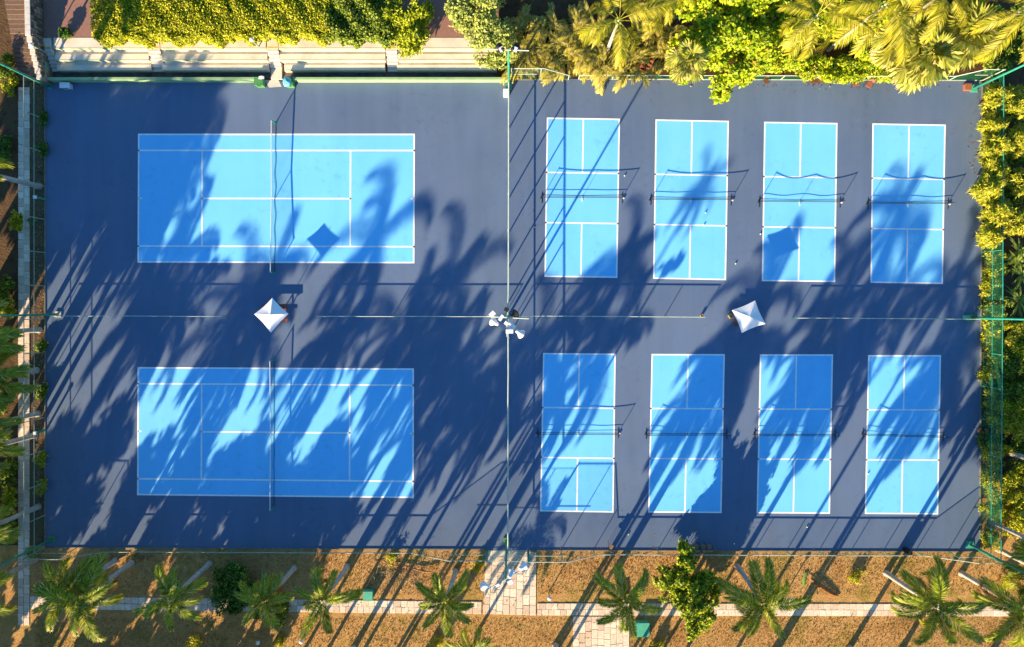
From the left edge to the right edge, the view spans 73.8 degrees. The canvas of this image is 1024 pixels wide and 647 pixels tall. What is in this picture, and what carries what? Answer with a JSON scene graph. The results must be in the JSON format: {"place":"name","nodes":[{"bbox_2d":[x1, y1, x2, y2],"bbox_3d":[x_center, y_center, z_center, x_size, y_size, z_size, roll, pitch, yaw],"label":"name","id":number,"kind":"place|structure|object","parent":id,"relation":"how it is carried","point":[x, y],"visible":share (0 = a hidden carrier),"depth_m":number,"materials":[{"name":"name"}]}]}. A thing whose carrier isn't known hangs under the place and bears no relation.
{"place":"outdoors","nodes":[
{"label":"outdoors","id":0,"kind":"place"},
{"bbox_2d":[18,87,29,624],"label":"path","id":1,"kind":"structure","parent":0,"point":[24,597],"depth_m":59.05,"materials":[{"name":"beige stone"}]},
{"bbox_2d":[30,596,481,613],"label":"path","id":2,"kind":"structure","parent":0,"point":[133,603],"depth_m":59.75,"materials":[{"name":"stone"}]},
{"bbox_2d":[43,0,498,38],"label":"terrace","id":3,"kind":"structure","parent":0,"point":[74,16],"depth_m":57.13,"materials":[{"name":"brick"}]},
{"bbox_2d":[88,0,234,49],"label":"hedge","id":4,"kind":"object","parent":3,"relation":"on","point":[188,32],"visible":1,"depth_m":55.54,"materials":[{"name":"green plant"}]},
{"bbox_2d":[224,0,332,47],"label":"hedge","id":5,"kind":"object","parent":3,"relation":"on","point":[297,21],"visible":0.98,"depth_m":55.61,"materials":[{"name":"green plant"}]},
{"bbox_2d":[322,0,394,49],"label":"hedge","id":6,"kind":"object","parent":3,"relation":"on","point":[340,29],"visible":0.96,"depth_m":55.77,"materials":[{"name":"green plant"}]},
{"bbox_2d":[380,0,436,61],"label":"spiky shrub","id":7,"kind":"object","parent":3,"relation":"on","point":[411,37],"visible":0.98,"depth_m":55.42,"materials":[{"name":"green plant"}]},
{"bbox_2d":[444,0,519,70],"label":"pale tree","id":8,"kind":"object","parent":3,"relation":"on","point":[486,27],"visible":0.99,"depth_m":54.11,"materials":[{"name":"green plant"}]},
{"bbox_2d":[483,551,535,614],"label":"path","id":9,"kind":"structure","parent":0,"point":[522,601],"depth_m":59.70,"materials":[{"name":"stone"}]},
{"bbox_2d":[0,498,1023,646],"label":"lawn","id":10,"kind":"structure","parent":0,"point":[13,633],"depth_m":59.77,"materials":[{"name":"brown plant"}]},
{"bbox_2d":[0,556,38,616],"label":"palm tree","id":11,"kind":"object","parent":10,"relation":"on","point":[5,576],"visible":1,"depth_m":53.73,"materials":[{"name":"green plant"}]},
{"bbox_2d":[31,552,118,631],"bbox_3d":[-34.568,21.070,55.848,5.015,7.680,5.765,0,92,0],"label":"palm tree","id":12,"kind":"object","parent":10,"relation":"on","point":[58,583],"visible":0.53,"depth_m":53.04,"materials":[{"name":"green plant"}]},
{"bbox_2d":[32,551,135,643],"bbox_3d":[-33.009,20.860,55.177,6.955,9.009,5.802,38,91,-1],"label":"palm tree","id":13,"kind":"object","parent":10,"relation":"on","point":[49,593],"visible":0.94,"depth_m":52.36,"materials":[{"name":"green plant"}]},
{"bbox_2d":[131,560,212,632],"bbox_3d":[-26.412,21.082,55.511,4.960,8.353,4.570,0,92,0],"label":"palm tree","id":14,"kind":"object","parent":10,"relation":"on","point":[164,583],"visible":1,"depth_m":52.79,"materials":[{"name":"green plant"}]},
{"bbox_2d":[208,561,263,615],"bbox_3d":[-23.604,22.536,58.346,4.900,2.786,4.720,-29,92,1],"label":"shrub","id":15,"kind":"object","parent":10,"relation":"on","point":[232,576],"visible":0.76,"depth_m":57.88,"materials":[{"name":"green plant"}]},
{"bbox_2d":[233,564,297,632],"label":"palm tree","id":16,"kind":"object","parent":10,"relation":"on","point":[269,594],"visible":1,"depth_m":53.00,"materials":[{"name":"green plant"}]},
{"bbox_2d":[294,563,361,640],"bbox_3d":[-14.964,21.722,55.609,4.815,8.199,5.000,38,91,-1],"label":"palm tree","id":17,"kind":"object","parent":10,"relation":"on","point":[321,592],"visible":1,"depth_m":53.03,"materials":[{"name":"green plant"}]},
{"bbox_2d":[414,568,474,638],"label":"palm tree","id":18,"kind":"object","parent":10,"relation":"on","point":[446,605],"visible":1,"depth_m":53.77,"materials":[{"name":"green plant"}]},
{"bbox_2d":[444,626,498,646],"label":"palm tree","id":19,"kind":"object","parent":10,"relation":"on","point":[465,639],"visible":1,"depth_m":57.14,"materials":[{"name":"green plant"}]},
{"bbox_2d":[0,82,1019,646],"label":"leaf litter","id":20,"kind":"object","parent":10,"relation":"on","point":[534,552],"visible":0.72,"depth_m":59.63,"materials":[{"name":"brown plant"}]},
{"bbox_2d":[591,562,663,639],"bbox_3d":[9.052,22.039,55.739,5.636,7.957,5.662,0,92,0],"label":"palm tree","id":21,"kind":"object","parent":10,"relation":"on","point":[622,585],"visible":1,"depth_m":53.26,"materials":[{"name":"green plant"}]},
{"bbox_2d":[650,538,722,641],"bbox_3d":[14.844,22.328,57.444,5.407,4.584,8.250,-35,91,1],"label":"ficus tree","id":22,"kind":"object","parent":10,"relation":"on","point":[689,600],"visible":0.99,"depth_m":56.74,"materials":[{"name":"green plant"}]},
{"bbox_2d":[715,555,812,639],"bbox_3d":[19.338,21.454,55.311,6.700,8.777,5.901,-33,91,1],"label":"palm tree","id":23,"kind":"object","parent":10,"relation":"on","point":[750,601],"visible":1,"depth_m":52.45,"materials":[{"name":"green plant"}]},
{"bbox_2d":[883,553,987,646],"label":"palm tree","id":24,"kind":"object","parent":10,"relation":"on","point":[922,603],"visible":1,"depth_m":52.35,"materials":[{"name":"green plant"}]},
{"bbox_2d":[958,569,1023,646],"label":"palm tree","id":25,"kind":"object","parent":10,"relation":"on","point":[1015,613],"visible":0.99,"depth_m":53.04,"materials":[{"name":"green plant"}]},
{"bbox_2d":[0,0,1023,544],"bbox_3d":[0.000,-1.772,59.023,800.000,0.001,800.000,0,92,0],"label":"ground","id":26,"kind":"structure","parent":0,"point":[8,190],"depth_m":58.75,"materials":[{"name":"soil"}]},
{"bbox_2d":[0,427,38,477],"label":"palm tree","id":27,"kind":"object","parent":26,"relation":"on","point":[16,449],"visible":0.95,"depth_m":54.06,"materials":[{"name":"green plant"}]},
{"bbox_2d":[0,351,39,414],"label":"palm tree","id":28,"kind":"object","parent":26,"relation":"on","point":[14,372],"visible":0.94,"depth_m":53.57,"materials":[{"name":"green plant"}]},
{"bbox_2d":[0,393,40,451],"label":"palm tree","id":29,"kind":"object","parent":26,"relation":"on","point":[11,421],"visible":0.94,"depth_m":53.65,"materials":[{"name":"green plant"}]},
{"bbox_2d":[0,503,41,556],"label":"palm tree","id":30,"kind":"object","parent":26,"relation":"on","point":[12,535],"visible":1,"depth_m":54.00,"materials":[{"name":"green plant"}]},
{"bbox_2d":[0,299,42,356],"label":"palm tree","id":31,"kind":"object","parent":26,"relation":"on","point":[13,333],"visible":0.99,"depth_m":52.38,"materials":[{"name":"green plant"}]},
{"bbox_2d":[5,0,39,80],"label":"garden stairs","id":32,"kind":"structure","parent":26,"relation":"on","point":[15,12],"depth_m":57.52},
{"bbox_2d":[23,76,45,558],"bbox_3d":[-40.343,-0.369,57.718,0.103,2.673,39.981,1,92,0],"label":"chain link fence","id":33,"kind":"object","parent":26,"relation":"on","point":[44,318],"visible":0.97,"depth_m":58.40,"materials":[{"name":"green metal"}]},
{"bbox_2d":[24,0,52,84],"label":"rubble wall","id":34,"kind":"structure","parent":26,"relation":"on","point":[33,9],"depth_m":56.48,"materials":[{"name":"stone"}]},
{"bbox_2d":[54,38,153,71],"bbox_3d":[-34.590,-22.706,57.791,8.066,1.206,2.485,0,92,0],"label":"concrete stand","id":35,"kind":"object","parent":26,"relation":"on","point":[82,55],"visible":0.93,"depth_m":57.61,"materials":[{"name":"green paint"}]},
{"bbox_2d":[48,77,253,81],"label":"wall","id":36,"kind":"structure","parent":26,"relation":"on","point":[151,79],"depth_m":57.63,"materials":[{"name":"green paint"}]},
{"bbox_2d":[160,40,270,71],"bbox_3d":[-25.154,-22.706,57.791,9.054,1.206,2.485,0,92,0],"label":"concrete stand","id":37,"kind":"object","parent":26,"relation":"on","point":[236,56],"visible":0.91,"depth_m":57.62,"materials":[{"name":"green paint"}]},
{"bbox_2d":[53,70,496,77],"bbox_3d":[-20.713,-21.334,58.416,38.810,0.020,0.677,0,92,0],"label":"drain channel","id":38,"kind":"object","parent":26,"relation":"on","point":[268,74],"visible":0.5,"depth_m":58.41,"materials":[{"name":"concrete"}]},
{"bbox_2d":[267,39,282,79],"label":"stand stairs","id":39,"kind":"structure","parent":26,"relation":"on","point":[275,62],"depth_m":57.84,"materials":[{"name":"concrete"}]},
{"bbox_2d":[278,38,386,71],"bbox_3d":[-15.133,-22.706,57.791,8.885,1.206,2.485,0,92,0],"label":"concrete stand","id":40,"kind":"object","parent":26,"relation":"on","point":[302,55],"visible":0.91,"depth_m":57.61,"materials":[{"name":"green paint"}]},
{"bbox_2d":[293,77,507,81],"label":"wall","id":41,"kind":"structure","parent":26,"relation":"on","point":[396,79],"depth_m":57.63,"materials":[{"name":"green paint"}]},
{"bbox_2d":[397,38,496,71],"bbox_3d":[-5.529,-22.706,57.791,8.463,1.206,2.485,0,92,0],"label":"concrete stand","id":42,"kind":"object","parent":26,"relation":"on","point":[447,54],"visible":0.68,"depth_m":57.62,"materials":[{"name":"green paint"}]},
{"bbox_2d":[46,79,981,550],"bbox_3d":[0.066,-0.520,59.011,81.601,0.001,40.876,0,92,0],"label":"court surface","id":43,"kind":"object","parent":26,"relation":"on","point":[424,315],"visible":0.62,"depth_m":59.01,"materials":[{"name":"blue paint"}]},
{"bbox_2d":[22,547,486,560],"bbox_3d":[-21.466,19.668,58.244,38.605,2.825,0.098,0,92,0],"label":"chain link fence","id":44,"kind":"object","parent":43,"relation":"on","point":[169,548],"visible":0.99,"depth_m":59.53,"materials":[{"name":"green metal"}]},
{"bbox_2d":[255,298,287,331],"bbox_3d":[-19.919,-0.750,57.633,2.150,2.740,2.068,-42,91,1],"label":"parasol","id":45,"kind":"object","parent":43,"relation":"on","point":[271,314],"visible":1,"depth_m":56.60,"materials":[{"name":"white fabric"}]},
{"bbox_2d":[137,367,413,497],"bbox_3d":[-20.584,9.490,59.306,24.179,0.004,11.454,0,92,0],"label":"tennis court","id":46,"kind":"object","parent":43,"relation":"on","point":[336,432],"visible":1,"depth_m":59.30,"materials":[{"name":"blue paint"}]},
{"bbox_2d":[137,134,414,262],"bbox_3d":[-20.313,-10.736,58.698,23.973,0.004,11.100,0,92,0],"label":"tennis court","id":47,"kind":"object","parent":43,"relation":"on","point":[339,198],"visible":1,"depth_m":58.70,"materials":[{"name":"blue paint"}]},
{"bbox_2d":[487,298,528,337],"bbox_3d":[-0.179,-0.254,54.617,2.421,8.800,2.994,-45,91,1],"label":"light pole","id":48,"kind":"object","parent":43,"relation":"on","point":[511,327],"visible":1,"depth_m":50.37,"materials":[{"name":"white metal"}]},
{"bbox_2d":[507,82,509,553],"bbox_3d":[-0.307,-0.315,57.488,0.278,3.057,38.762,0,92,0],"label":"chain link fence","id":49,"kind":"object","parent":43,"relation":"on","point":[508,349],"visible":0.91,"depth_m":56.17,"materials":[{"name":"green"}]},
{"bbox_2d":[540,353,615,512],"bbox_3d":[5.711,9.518,59.306,6.543,0.004,13.952,0,92,0],"label":"pickleball court","id":50,"kind":"object","parent":43,"relation":"on","point":[578,394],"visible":1,"depth_m":59.31,"materials":[{"name":"blue paint"}]},
{"bbox_2d":[544,117,619,277],"bbox_3d":[6.027,-10.798,58.696,6.453,0.004,13.728,0,92,0],"label":"pickleball court","id":51,"kind":"object","parent":43,"relation":"on","point":[582,159],"visible":1,"depth_m":58.70,"materials":[{"name":"blue paint"}]},
{"bbox_2d":[648,354,724,512],"bbox_3d":[15.154,9.579,59.308,6.560,0.004,13.911,0,92,0],"label":"pickleball court","id":52,"kind":"object","parent":43,"relation":"on","point":[687,396],"visible":1,"depth_m":59.31,"materials":[{"name":"blue paint"}]},
{"bbox_2d":[653,119,728,279],"bbox_3d":[15.384,-10.617,58.702,6.410,0.004,13.771,0,92,0],"label":"pickleball court","id":53,"kind":"object","parent":43,"relation":"on","point":[691,158],"visible":1,"depth_m":58.70,"materials":[{"name":"blue paint"}]},
{"bbox_2d":[732,301,764,332],"bbox_3d":[19.652,-0.575,57.639,2.092,2.740,2.167,-24,92,1],"label":"parasol","id":54,"kind":"object","parent":43,"relation":"on","point":[748,316],"visible":1,"depth_m":56.60,"materials":[{"name":"white fabric"}]},
{"bbox_2d":[528,550,1002,563],"bbox_3d":[21.163,19.888,58.251,39.475,2.825,0.104,0,92,0],"label":"chain link fence","id":55,"kind":"object","parent":43,"relation":"on","point":[788,551],"visible":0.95,"depth_m":59.02,"materials":[{"name":"green metal"}]},
{"bbox_2d":[757,354,832,513],"bbox_3d":[24.567,9.631,59.310,6.473,0.004,13.933,0,92,0],"label":"pickleball court","id":56,"kind":"object","parent":43,"relation":"on","point":[793,472],"visible":1,"depth_m":59.31,"materials":[{"name":"blue paint"}]},
{"bbox_2d":[762,122,837,281],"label":"pickleball court","id":57,"kind":"object","parent":43,"relation":"on","point":[798,240],"visible":1,"depth_m":58.71,"materials":[{"name":"blue paint"}]},
{"bbox_2d":[865,355,940,513],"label":"pickleball court","id":58,"kind":"object","parent":43,"relation":"on","point":[903,396],"visible":1,"depth_m":59.31,"materials":[{"name":"blue paint"}]},
{"bbox_2d":[870,123,945,283],"bbox_3d":[34.043,-10.285,58.712,6.307,0.004,13.756,0,92,0],"label":"pickleball court","id":59,"kind":"object","parent":43,"relation":"on","point":[908,165],"visible":1,"depth_m":58.71,"materials":[{"name":"blue paint"}]},
{"bbox_2d":[502,4,534,63],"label":"areca clump","id":60,"kind":"object","parent":26,"relation":"on","point":[520,38],"visible":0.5,"depth_m":56.70,"materials":[{"name":"green plant"}]},
{"bbox_2d":[500,45,543,84],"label":"areca clump","id":61,"kind":"object","parent":26,"relation":"on","point":[529,56],"visible":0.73,"depth_m":56.87,"materials":[{"name":"green plant"}]},
{"bbox_2d":[522,2,568,51],"bbox_3d":[2.927,-24.843,57.527,4.393,2.913,4.663,0,92,0],"label":"areca clump","id":62,"kind":"object","parent":26,"relation":"on","point":[540,27],"visible":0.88,"depth_m":56.77,"materials":[{"name":"green plant"}]},
{"bbox_2d":[522,31,572,70],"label":"areca clump","id":63,"kind":"object","parent":26,"relation":"on","point":[549,48],"visible":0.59,"depth_m":56.66,"materials":[{"name":"green plant"}]},
{"bbox_2d":[539,32,588,86],"bbox_3d":[4.042,-21.694,57.633,3.455,2.818,4.797,36,91,-1],"label":"areca clump","id":64,"kind":"object","parent":26,"relation":"on","point":[557,61],"visible":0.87,"depth_m":56.74,"materials":[{"name":"green plant"}]},
{"bbox_2d":[553,3,595,48],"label":"areca clump","id":65,"kind":"object","parent":26,"relation":"on","point":[575,16],"visible":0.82,"depth_m":56.59,"materials":[{"name":"green plant"}]},
{"bbox_2d":[553,34,602,76],"bbox_3d":[5.872,-22.568,57.550,3.907,2.553,3.724,-38,91,1],"label":"areca clump","id":66,"kind":"object","parent":26,"relation":"on","point":[581,62],"visible":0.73,"depth_m":56.88,"materials":[{"name":"green plant"}]},
{"bbox_2d":[580,37,629,95],"bbox_3d":[7.821,-21.787,57.641,3.850,2.590,4.783,14,92,0],"label":"areca clump","id":67,"kind":"object","parent":26,"relation":"on","point":[599,79],"visible":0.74,"depth_m":57.01,"materials":[{"name":"green plant"}]},
{"bbox_2d":[596,40,657,93],"bbox_3d":[9.714,-21.559,57.775,5.542,2.934,4.430,0,92,0],"label":"areca clump","id":68,"kind":"object","parent":26,"relation":"on","point":[635,57],"visible":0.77,"depth_m":57.15,"materials":[{"name":"green plant"}]},
{"bbox_2d":[577,0,677,69],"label":"palm tree","id":69,"kind":"object","parent":26,"relation":"on","point":[620,56],"visible":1,"depth_m":51.12,"materials":[{"name":"green plant"}]},
{"bbox_2d":[631,5,686,54],"bbox_3d":[12.202,-24.845,57.461,4.160,2.716,4.451,-36,91,1],"label":"areca clump","id":70,"kind":"object","parent":26,"relation":"on","point":[648,41],"visible":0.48,"depth_m":56.96,"materials":[{"name":"green plant"}]},
{"bbox_2d":[645,30,674,76],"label":"areca clump","id":71,"kind":"object","parent":26,"relation":"on","point":[666,47],"visible":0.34,"depth_m":57.07,"materials":[{"name":"green plant"}]},
{"bbox_2d":[665,39,707,83],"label":"fan palm","id":72,"kind":"object","parent":26,"relation":"on","point":[695,72],"visible":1,"depth_m":53.22,"materials":[{"name":"green plant"}]},
{"bbox_2d":[666,0,801,104],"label":"broadleaf tree","id":73,"kind":"object","parent":26,"relation":"on","point":[750,29],"visible":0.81,"depth_m":53.77,"materials":[{"name":"green plant"}]},
{"bbox_2d":[729,47,892,84],"bbox_3d":[25.656,-21.695,57.325,15.547,2.597,3.695,5,92,0],"label":"hedge shrub","id":74,"kind":"object","parent":26,"relation":"on","point":[811,67],"visible":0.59,"depth_m":56.95,"materials":[{"name":"green plant"}]},
{"bbox_2d":[777,0,874,60],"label":"palm tree","id":75,"kind":"object","parent":26,"relation":"on","point":[801,27],"visible":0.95,"depth_m":50.37,"materials":[{"name":"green plant"}]},
{"bbox_2d":[826,0,926,67],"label":"palm tree","id":76,"kind":"object","parent":26,"relation":"on","point":[849,8],"visible":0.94,"depth_m":49.49,"materials":[{"name":"green plant"}]},
{"bbox_2d":[774,0,1004,63],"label":"hedge shrub","id":77,"kind":"object","parent":26,"relation":"on","point":[823,17],"visible":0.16,"depth_m":56.52,"materials":[{"name":"green plant"}]},
{"bbox_2d":[868,14,922,69],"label":"fan palm","id":78,"kind":"object","parent":26,"relation":"on","point":[877,44],"visible":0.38,"depth_m":54.01,"materials":[{"name":"green plant"}]},
{"bbox_2d":[885,22,962,94],"bbox_3d":[32.517,-20.902,54.816,5.465,7.222,5.125,0,92,0],"label":"fan palm","id":79,"kind":"object","parent":26,"relation":"on","point":[918,73],"visible":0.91,"depth_m":52.58,"materials":[{"name":"green plant"}]},
{"bbox_2d":[876,0,997,43],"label":"palm tree","id":80,"kind":"object","parent":26,"relation":"on","point":[930,6],"visible":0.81,"depth_m":50.68,"materials":[{"name":"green plant"}]},
{"bbox_2d":[928,0,1002,76],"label":"fan palm","id":81,"kind":"object","parent":26,"relation":"on","point":[974,45],"visible":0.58,"depth_m":51.93,"materials":[{"name":"green plant"}]},
{"bbox_2d":[919,2,1023,79],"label":"hedge shrub","id":82,"kind":"object","parent":26,"relation":"on","point":[1009,53],"visible":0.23,"depth_m":57.08,"materials":[{"name":"green plant"}]},
{"bbox_2d":[966,173,1007,205],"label":"bamboo shrub","id":83,"kind":"object","parent":26,"relation":"on","point":[986,187],"visible":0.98,"depth_m":56.31,"materials":[{"name":"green plant"}]},
{"bbox_2d":[972,221,1004,249],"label":"bamboo shrub","id":84,"kind":"object","parent":26,"relation":"on","point":[989,235],"visible":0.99,"depth_m":56.48,"materials":[{"name":"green plant"}]},
{"bbox_2d":[979,73,1003,559],"bbox_3d":[40.550,-0.345,57.719,0.100,2.673,40.425,-1,92,0],"label":"chain link fence","id":85,"kind":"object","parent":26,"relation":"on","point":[981,352],"visible":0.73,"depth_m":57.83,"materials":[{"name":"green metal"}]},
{"bbox_2d":[974,106,1011,136],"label":"bamboo shrub","id":86,"kind":"object","parent":26,"relation":"on","point":[990,124],"visible":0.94,"depth_m":56.58,"materials":[{"name":"green plant"}]},
{"bbox_2d":[977,156,1010,180],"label":"bamboo shrub","id":87,"kind":"object","parent":26,"relation":"on","point":[993,165],"visible":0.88,"depth_m":56.24,"materials":[{"name":"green plant"}]},
{"bbox_2d":[975,133,1013,166],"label":"bamboo shrub","id":88,"kind":"object","parent":26,"relation":"on","point":[997,145],"visible":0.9,"depth_m":56.08,"materials":[{"name":"green plant"}]},
{"bbox_2d":[978,316,1011,343],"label":"shrub","id":89,"kind":"object","parent":26,"relation":"on","point":[997,331],"visible":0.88,"depth_m":58.22,"materials":[{"name":"green plant"}]},
{"bbox_2d":[981,259,1008,291],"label":"shrub","id":90,"kind":"object","parent":26,"relation":"on","point":[987,280],"visible":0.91,"depth_m":57.90,"materials":[{"name":"green plant"}]},
{"bbox_2d":[968,0,1023,63],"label":"palm tree","id":91,"kind":"object","parent":26,"relation":"on","point":[1017,15],"visible":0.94,"depth_m":50.57,"materials":[{"name":"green plant"}]},
{"bbox_2d":[978,81,1014,116],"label":"bamboo shrub","id":92,"kind":"object","parent":26,"relation":"on","point":[993,96],"visible":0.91,"depth_m":56.42,"materials":[{"name":"green plant"}]},
{"bbox_2d":[978,293,1014,320],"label":"shrub","id":93,"kind":"object","parent":26,"relation":"on","point":[997,305],"visible":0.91,"depth_m":58.01,"materials":[{"name":"green plant"}]},
{"bbox_2d":[977,195,1017,227],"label":"bamboo shrub","id":94,"kind":"object","parent":26,"relation":"on","point":[999,212],"visible":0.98,"depth_m":56.28,"materials":[{"name":"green plant"}]},
{"bbox_2d":[982,344,1012,380],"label":"shrub","id":95,"kind":"object","parent":26,"relation":"on","point":[996,362],"visible":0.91,"depth_m":57.99,"materials":[{"name":"green plant"}]},
{"bbox_2d":[993,403,1023,442],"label":"shrub","id":96,"kind":"object","parent":26,"relation":"on","point":[1016,430],"visible":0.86,"depth_m":57.94,"materials":[{"name":"green plant"}]},
{"bbox_2d":[994,368,1023,408],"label":"shrub","id":97,"kind":"object","parent":26,"relation":"on","point":[1018,389],"visible":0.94,"depth_m":58.00,"materials":[{"name":"green plant"}]},
{"bbox_2d":[995,462,1023,505],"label":"shrub","id":98,"kind":"object","parent":26,"relation":"on","point":[1017,472],"visible":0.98,"depth_m":58.05,"materials":[{"name":"green plant"}]},
{"bbox_2d":[996,320,1023,357],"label":"shrub","id":99,"kind":"object","parent":26,"relation":"on","point":[1017,330],"visible":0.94,"depth_m":57.86,"materials":[{"name":"green plant"}]},
{"bbox_2d":[998,345,1023,383],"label":"shrub","id":100,"kind":"object","parent":26,"relation":"on","point":[1012,368],"visible":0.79,"depth_m":57.87,"materials":[{"name":"green plant"}]},
{"bbox_2d":[1001,166,1023,201],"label":"bamboo shrub","id":101,"kind":"object","parent":26,"relation":"on","point":[1015,181],"visible":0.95,"depth_m":56.53,"materials":[{"name":"green plant"}]},
{"bbox_2d":[1001,84,1023,122],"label":"bamboo shrub","id":102,"kind":"object","parent":26,"relation":"on","point":[1014,106],"visible":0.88,"depth_m":56.14,"materials":[{"name":"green plant"}]},
{"bbox_2d":[1001,205,1023,237],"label":"bamboo shrub","id":103,"kind":"object","parent":26,"relation":"on","point":[1014,226],"visible":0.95,"depth_m":56.58,"materials":[{"name":"yellow plant"}]},
{"bbox_2d":[1005,122,1023,161],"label":"bamboo shrub","id":104,"kind":"object","parent":26,"relation":"on","point":[1015,134],"visible":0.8,"depth_m":56.43,"materials":[{"name":"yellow plant"}]},
{"bbox_2d":[573,616,628,646],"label":"path","id":105,"kind":"structure","parent":0,"point":[609,635],"depth_m":59.82,"materials":[{"name":"stone"}]},
{"bbox_2d":[537,603,1023,615],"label":"path","id":106,"kind":"structure","parent":0,"point":[727,609],"depth_m":59.76,"materials":[{"name":"stone"}]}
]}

